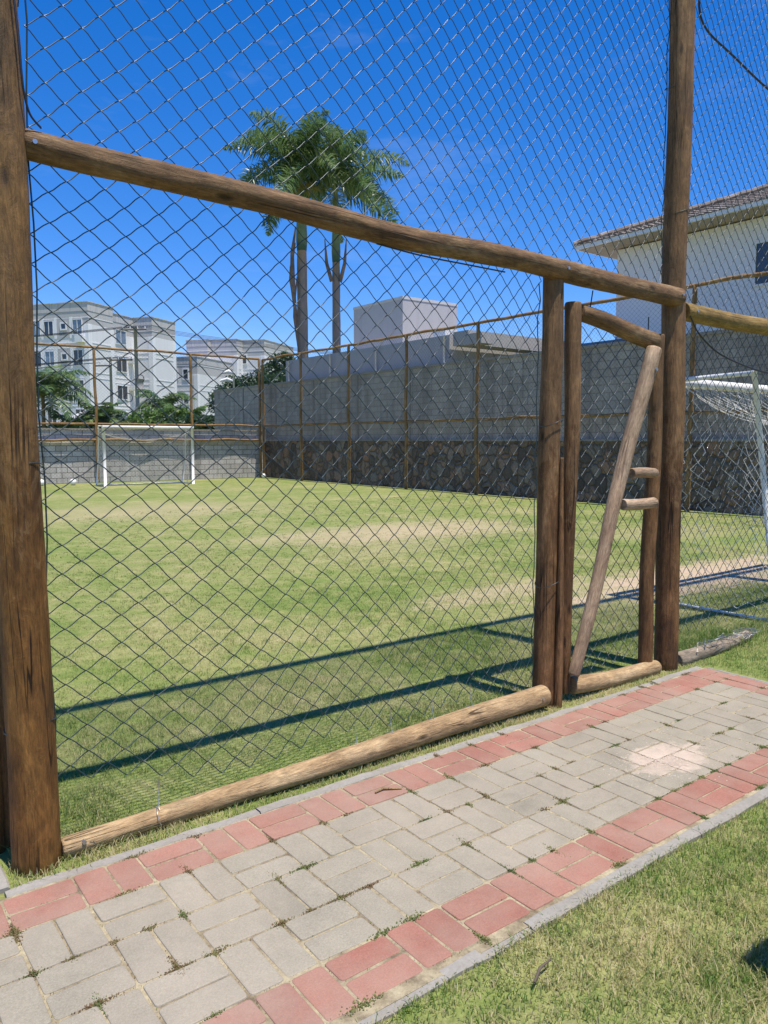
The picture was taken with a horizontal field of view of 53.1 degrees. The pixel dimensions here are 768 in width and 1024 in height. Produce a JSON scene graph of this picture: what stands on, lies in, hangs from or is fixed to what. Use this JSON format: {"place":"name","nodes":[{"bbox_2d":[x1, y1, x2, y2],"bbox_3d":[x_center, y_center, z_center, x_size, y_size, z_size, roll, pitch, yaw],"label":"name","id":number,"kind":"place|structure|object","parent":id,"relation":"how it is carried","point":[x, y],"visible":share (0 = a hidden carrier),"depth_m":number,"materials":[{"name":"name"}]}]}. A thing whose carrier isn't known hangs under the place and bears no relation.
{"place":"outdoors","nodes":[
{"label":"outdoors","id":0,"kind":"place"},
{"bbox_2d":[0,668,767,1023],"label":"path","id":1,"kind":"structure","parent":0,"point":[254,972],"depth_m":2.81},
{"bbox_2d":[0,668,767,1022],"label":"weeds","id":2,"kind":"object","parent":1,"relation":"on","point":[14,930],"visible":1,"depth_m":2.82,"materials":[{"name":"green plant"}]},
{"bbox_2d":[375,787,401,792],"bbox_3d":[0.016,1.252,3.475,0.129,0.012,0.030,-2,6,-19],"label":"wood splinter","id":3,"kind":"object","parent":1,"relation":"on","point":[385,788],"visible":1,"depth_m":3.48,"materials":[{"name":"beige wood"}]},
{"bbox_2d":[585,729,746,787],"bbox_3d":[1.391,1.224,3.869,0.683,0.001,1.077,4,7,35],"label":"sand spill","id":4,"kind":"object","parent":1,"relation":"on","point":[669,757],"visible":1,"depth_m":3.81,"materials":[{"name":"beige sand"}]},
{"bbox_2d":[0,477,767,1023],"bbox_3d":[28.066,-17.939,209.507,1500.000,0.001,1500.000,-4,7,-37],"label":"ground","id":5,"kind":"structure","parent":0,"point":[100,505],"depth_m":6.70,"materials":[{"name":"green plant"}]},
{"bbox_2d":[0,648,10,847],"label":"timber fence","id":6,"kind":"object","parent":5,"relation":"on","point":[4,767],"visible":0.17,"depth_m":3.00,"materials":[{"name":"brown wood"}]},
{"bbox_2d":[35,364,93,427],"bbox_3d":[-17.428,-4.948,39.665,4.786,5.684,4.693,-4,7,-37],"label":"palm","id":7,"kind":"object","parent":5,"relation":"on","point":[50,387],"visible":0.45,"depth_m":39.32,"materials":[{"name":"green plant"}]},
{"bbox_2d":[46,415,98,427],"bbox_3d":[-15.964,-4.154,40.761,4.257,1.979,2.087,0,5,2],"label":"bush","id":8,"kind":"object","parent":5,"relation":"on","point":[69,426],"visible":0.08,"depth_m":40.17,"materials":[{"name":"green plant"}]},
{"bbox_2d":[50,408,99,427],"bbox_3d":[-16.745,-3.980,41.801,2.921,3.359,3.258,-4,7,-37],"label":"palm","id":9,"kind":"object","parent":5,"relation":"on","point":[59,416],"visible":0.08,"depth_m":41.09,"materials":[{"name":"green plant"}]},
{"bbox_2d":[72,412,126,422],"bbox_3d":[-16.588,-4.249,44.953,4.398,3.310,0.456,0,5,0],"label":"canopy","id":10,"kind":"object","parent":5,"relation":"on","point":[112,415],"visible":0.06,"depth_m":44.80,"materials":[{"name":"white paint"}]},
{"bbox_2d":[79,402,126,428],"bbox_3d":[-14.920,-4.016,40.686,2.691,3.638,2.577,-4,7,-37],"label":"palm","id":11,"kind":"object","parent":5,"relation":"on","point":[106,408],"visible":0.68,"depth_m":40.32,"materials":[{"name":"green plant"}]},
{"bbox_2d":[33,301,176,427],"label":"apartment block","id":12,"kind":"structure","parent":5,"relation":"on","point":[73,315],"depth_m":71.12,"materials":[{"name":"paint"}]},
{"bbox_2d":[33,321,40,337],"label":"window","id":13,"kind":"structure","parent":12,"relation":"in","point":[39,323],"depth_m":70.38,"materials":[{"name":"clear glass"}]},
{"bbox_2d":[35,350,41,367],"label":"window","id":14,"kind":"structure","parent":12,"relation":"in","point":[40,354],"depth_m":70.64,"materials":[{"name":"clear glass"}]},
{"bbox_2d":[43,321,53,335],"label":"window","id":15,"kind":"structure","parent":12,"relation":"in","point":[48,326],"depth_m":69.97,"materials":[{"name":"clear glass"}]},
{"bbox_2d":[44,351,54,365],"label":"window","id":16,"kind":"structure","parent":12,"relation":"in","point":[51,354],"depth_m":70.21,"materials":[{"name":"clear glass"}]},
{"bbox_2d":[47,409,56,421],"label":"window","id":17,"kind":"structure","parent":12,"relation":"in","point":[49,420],"depth_m":70.83,"materials":[{"name":"clear glass"}]},
{"bbox_2d":[60,322,66,329],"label":"window","id":18,"kind":"structure","parent":12,"relation":"in","point":[63,326],"depth_m":69.47,"materials":[{"name":"clear glass"}]},
{"bbox_2d":[61,353,67,360],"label":"window","id":19,"kind":"structure","parent":12,"relation":"in","point":[64,356],"depth_m":69.74,"materials":[{"name":"clear glass"}]},
{"bbox_2d":[72,319,82,334],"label":"window","id":20,"kind":"structure","parent":12,"relation":"in","point":[76,323],"depth_m":69.02,"materials":[{"name":"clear glass"}]},
{"bbox_2d":[73,349,83,364],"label":"window","id":21,"kind":"structure","parent":12,"relation":"in","point":[80,351],"depth_m":69.25,"materials":[{"name":"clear glass"}]},
{"bbox_2d":[74,380,84,394],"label":"window","id":22,"kind":"structure","parent":12,"relation":"in","point":[82,381],"depth_m":69.43,"materials":[{"name":"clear glass"}]},
{"bbox_2d":[75,409,84,413],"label":"window","id":23,"kind":"structure","parent":12,"relation":"in","point":[79,410],"depth_m":69.78,"materials":[{"name":"clear glass"}]},
{"bbox_2d":[115,329,126,345],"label":"window","id":24,"kind":"structure","parent":12,"relation":"in","point":[121,335],"depth_m":76.15,"materials":[{"name":"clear glass"}]},
{"bbox_2d":[116,357,126,372],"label":"window","id":25,"kind":"structure","parent":12,"relation":"in","point":[120,365],"depth_m":76.31,"materials":[{"name":"clear glass"}]},
{"bbox_2d":[117,385,127,399],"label":"window","id":26,"kind":"structure","parent":12,"relation":"in","point":[122,392],"depth_m":76.52,"materials":[{"name":"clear glass"}]},
{"bbox_2d":[97,357,132,402],"bbox_3d":[-19.292,-7.302,55.010,2.803,7.520,0.306,1,5,7],"label":"utility pole","id":27,"kind":"object","parent":5,"relation":"on","point":[110,374],"visible":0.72,"depth_m":54.72,"materials":[{"name":"concrete"}]},
{"bbox_2d":[35,357,123,368],"bbox_3d":[-44.283,-10.698,58.475,53.184,1.428,0.245,1,5,8],"label":"power line","id":28,"kind":"object","parent":27,"relation":"attached to","point":[75,361],"visible":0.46,"depth_m":55.14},
{"bbox_2d":[105,409,143,425],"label":"palm","id":29,"kind":"object","parent":5,"relation":"on","point":[123,419],"visible":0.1,"depth_m":40.97,"materials":[{"name":"green plant"}]},
{"bbox_2d":[121,326,146,411],"bbox_3d":[-17.604,-8.270,54.356,1.814,9.570,0.530,1,5,10],"label":"utility pole","id":30,"kind":"object","parent":5,"relation":"on","point":[137,383],"visible":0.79,"depth_m":54.10,"materials":[{"name":"concrete"}]},
{"bbox_2d":[34,326,143,336],"bbox_3d":[-47.574,-12.862,58.525,62.267,1.228,0.090,1,5,8],"label":"power line","id":31,"kind":"object","parent":30,"relation":"attached to","point":[83,331],"visible":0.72,"depth_m":54.55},
{"bbox_2d":[130,326,330,353],"bbox_3d":[7.396,-13.339,65.256,56.204,1.528,0.856,-2,6,-24],"label":"power line","id":32,"kind":"object","parent":30,"relation":"attached to","point":[244,343],"visible":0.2,"depth_m":56.69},
{"bbox_2d":[96,425,194,486],"bbox_3d":[-8.602,-2.044,27.709,3.367,2.122,1.108,-4,7,-37],"label":"football goal","id":33,"kind":"object","parent":5,"relation":"on","point":[103,434],"visible":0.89,"depth_m":27.61,"materials":[{"name":"white paint"}]},
{"bbox_2d":[34,342,261,481],"bbox_3d":[-11.389,-3.615,28.393,15.386,5.125,0.172,-4,7,-37],"label":"timber fence","id":34,"kind":"object","parent":5,"relation":"on","point":[96,423],"visible":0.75,"depth_m":30.09,"materials":[{"name":"brown metal"}]},
{"bbox_2d":[38,428,265,483],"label":"block wall","id":35,"kind":"structure","parent":5,"relation":"on","point":[209,447],"depth_m":30.32,"materials":[{"name":"concrete"}]},
{"bbox_2d":[135,389,196,422],"bbox_3d":[-11.827,-4.463,41.622,3.448,4.354,3.472,-1,5,-11],"label":"palm","id":36,"kind":"object","parent":5,"relation":"on","point":[170,399],"visible":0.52,"depth_m":41.26,"materials":[{"name":"green plant"}]},
{"bbox_2d":[123,403,209,425],"bbox_3d":[-11.293,-4.008,39.820,4.816,3.282,2.803,-1,5,-7],"label":"bush","id":37,"kind":"object","parent":5,"relation":"on","point":[147,415],"visible":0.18,"depth_m":39.22,"materials":[{"name":"green plant"}]},
{"bbox_2d":[167,405,214,426],"bbox_3d":[-10.239,-3.938,40.791,3.222,3.463,3.139,0,5,3],"label":"palm","id":38,"kind":"object","parent":5,"relation":"on","point":[199,409],"visible":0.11,"depth_m":40.15,"materials":[{"name":"green plant"}]},
{"bbox_2d":[167,412,214,428],"bbox_3d":[-8.893,-3.859,38.738,4.292,2.386,2.098,0,5,-1],"label":"bush","id":39,"kind":"object","parent":5,"relation":"on","point":[210,418],"visible":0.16,"depth_m":38.29,"materials":[{"name":"green plant"}]},
{"bbox_2d":[176,356,231,414],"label":"apartment block","id":40,"kind":"structure","parent":5,"relation":"on","point":[211,365],"depth_m":87.86,"materials":[{"name":"paint"}]},
{"bbox_2d":[182,368,188,379],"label":"window","id":41,"kind":"structure","parent":40,"relation":"in","point":[184,370],"depth_m":87.41,"materials":[{"name":"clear glass"}]},
{"bbox_2d":[183,393,189,404],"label":"window","id":42,"kind":"structure","parent":40,"relation":"in","point":[188,403],"depth_m":87.65,"materials":[{"name":"clear glass"}]},
{"bbox_2d":[220,369,234,387],"bbox_3d":[-9.248,-5.546,45.555,0.874,5.780,0.283,0,5,-2],"label":"street lamp","id":43,"kind":"object","parent":5,"relation":"on","point":[227,378],"visible":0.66,"depth_m":45.26,"materials":[{"name":"white metal"}]},
{"bbox_2d":[185,339,292,382],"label":"apartment block","id":44,"kind":"structure","parent":5,"relation":"on","point":[198,346],"depth_m":94.88,"materials":[{"name":"paint"}]},
{"bbox_2d":[242,354,246,364],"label":"window","id":45,"kind":"structure","parent":44,"relation":"in","point":[244,360],"depth_m":95.38,"materials":[{"name":"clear glass"}]},
{"bbox_2d":[204,367,285,412],"bbox_3d":[-7.025,-6.203,49.657,9.370,6.345,3.871,0,5,-2],"label":"tree","id":46,"kind":"object","parent":5,"relation":"on","point":[272,375],"visible":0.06,"depth_m":48.79,"materials":[{"name":"green plant"}]},
{"bbox_2d":[264,350,294,378],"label":"tree","id":47,"kind":"object","parent":5,"relation":"on","point":[275,364],"visible":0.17,"depth_m":80.20,"materials":[{"name":"green plant"}]},
{"bbox_2d":[223,107,384,358],"bbox_3d":[-3.677,-9.882,35.186,7.547,16.342,6.961,0,5,0],"label":"palm tree","id":48,"kind":"object","parent":5,"relation":"on","point":[308,129],"visible":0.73,"depth_m":33.94,"materials":[{"name":"green plant"}]},
{"bbox_2d":[260,125,410,352],"bbox_3d":[-2.208,-9.674,36.401,7.128,15.701,6.895,-4,7,-37],"label":"palm tree","id":49,"kind":"object","parent":5,"relation":"on","point":[372,166],"visible":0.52,"depth_m":35.64,"materials":[{"name":"green plant"}]},
{"bbox_2d":[1,659,716,887],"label":"verge grass","id":50,"kind":"structure","parent":5,"relation":"on","point":[505,722],"depth_m":3.49,"materials":[{"name":"green plant"}]},
{"bbox_2d":[0,0,767,877],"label":"timber fence","id":51,"kind":"object","parent":5,"relation":"on","point":[38,842],"visible":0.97,"depth_m":3.59,"materials":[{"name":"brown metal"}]},
{"bbox_2d":[13,0,41,128],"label":"cable","id":52,"kind":"object","parent":51,"relation":"on","point":[20,64],"visible":1,"depth_m":2.60,"materials":[{"name":"black rubber"}]},
{"bbox_2d":[376,243,504,272],"bbox_3d":[0.318,-1.282,3.886,0.851,0.037,0.037,-4,7,-36],"label":"cable","id":53,"kind":"object","parent":51,"relation":"attached to","point":[439,259],"visible":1,"depth_m":3.83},
{"bbox_2d":[562,290,664,693],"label":"timber gate","id":54,"kind":"structure","parent":51,"relation":"attached to","point":[649,389],"depth_m":4.83,"materials":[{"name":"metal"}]},
{"bbox_2d":[689,315,767,373],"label":"cable","id":55,"kind":"object","parent":51,"relation":"attached to","point":[706,342],"visible":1,"depth_m":5.57,"materials":[{"name":"black rubber"}]},
{"bbox_2d":[698,0,767,89],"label":"cable","id":56,"kind":"object","parent":51,"relation":"attached to","point":[727,50],"visible":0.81,"depth_m":5.51,"materials":[{"name":"black rubber"}]},
{"bbox_2d":[0,666,767,1023],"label":"kerb","id":57,"kind":"structure","parent":5,"relation":"on","point":[534,922],"depth_m":2.94,"materials":[{"name":"concrete"}]},
{"bbox_2d":[353,296,457,349],"bbox_3d":[0.858,-4.991,32.184,2.890,7.160,3.330,-4,7,-37],"label":"water tower box","id":58,"kind":"object","parent":5,"relation":"on","point":[365,323],"visible":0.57,"depth_m":30.67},
{"bbox_2d":[286,329,581,439],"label":"grey building","id":59,"kind":"structure","parent":5,"relation":"on","point":[393,364],"depth_m":26.22,"materials":[{"name":"grey concrete"}]},
{"bbox_2d":[213,329,767,515],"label":"boundary wall","id":60,"kind":"structure","parent":5,"relation":"on","point":[226,409],"depth_m":22.68,"materials":[{"name":"concrete"}]},
{"bbox_2d":[261,271,767,511],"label":"timber fence","id":61,"kind":"object","parent":5,"relation":"on","point":[406,421],"visible":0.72,"depth_m":22.72,"materials":[{"name":"brown metal"}]},
{"bbox_2d":[581,339,625,345],"bbox_3d":[6.526,-3.240,25.315,2.550,4.950,2.600,-4,7,-37],"label":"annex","id":62,"kind":"object","parent":5,"relation":"on","point":[595,343],"depth_m":25.38,"materials":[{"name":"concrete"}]},
{"bbox_2d":[679,370,767,621],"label":"football goal","id":63,"kind":"object","parent":5,"relation":"on","point":[700,380],"visible":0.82,"depth_m":6.99,"materials":[{"name":"white paint"}]},
{"bbox_2d":[707,667,767,682],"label":"kerb edge","id":64,"kind":"object","parent":5,"relation":"on","point":[738,675],"visible":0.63,"depth_m":5.20,"materials":[{"name":"concrete"}]},
{"bbox_2d":[17,0,767,358],"label":"sky","id":65,"kind":"structure","parent":0,"point":[50,266],"materials":[{"name":"blue"}]},
{"bbox_2d":[356,795,767,1023],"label":"lawn grass","id":66,"kind":"structure","parent":0,"point":[713,974],"depth_m":2.40,"materials":[{"name":"green plant"}]},
{"bbox_2d":[533,958,551,983],"bbox_3d":[0.468,1.362,2.288,0.018,0.012,0.128,4,6,34],"label":"twig","id":67,"kind":"object","parent":66,"relation":"on","point":[541,966],"visible":1,"depth_m":2.28,"materials":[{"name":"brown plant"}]},
{"bbox_2d":[573,184,767,338],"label":"house","id":68,"kind":"structure","parent":0,"point":[622,312],"depth_m":23.00,"materials":[{"name":"paint"}]},
{"bbox_2d":[752,239,767,286],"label":"window","id":69,"kind":"structure","parent":68,"relation":"in","point":[761,269],"depth_m":21.71,"materials":[{"name":"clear glass"}]},
{"bbox_2d":[678,615,767,678],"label":"green grass","id":70,"kind":"structure","parent":0,"point":[720,632],"depth_m":5.97,"materials":[{"name":"green plant"}]}
]}

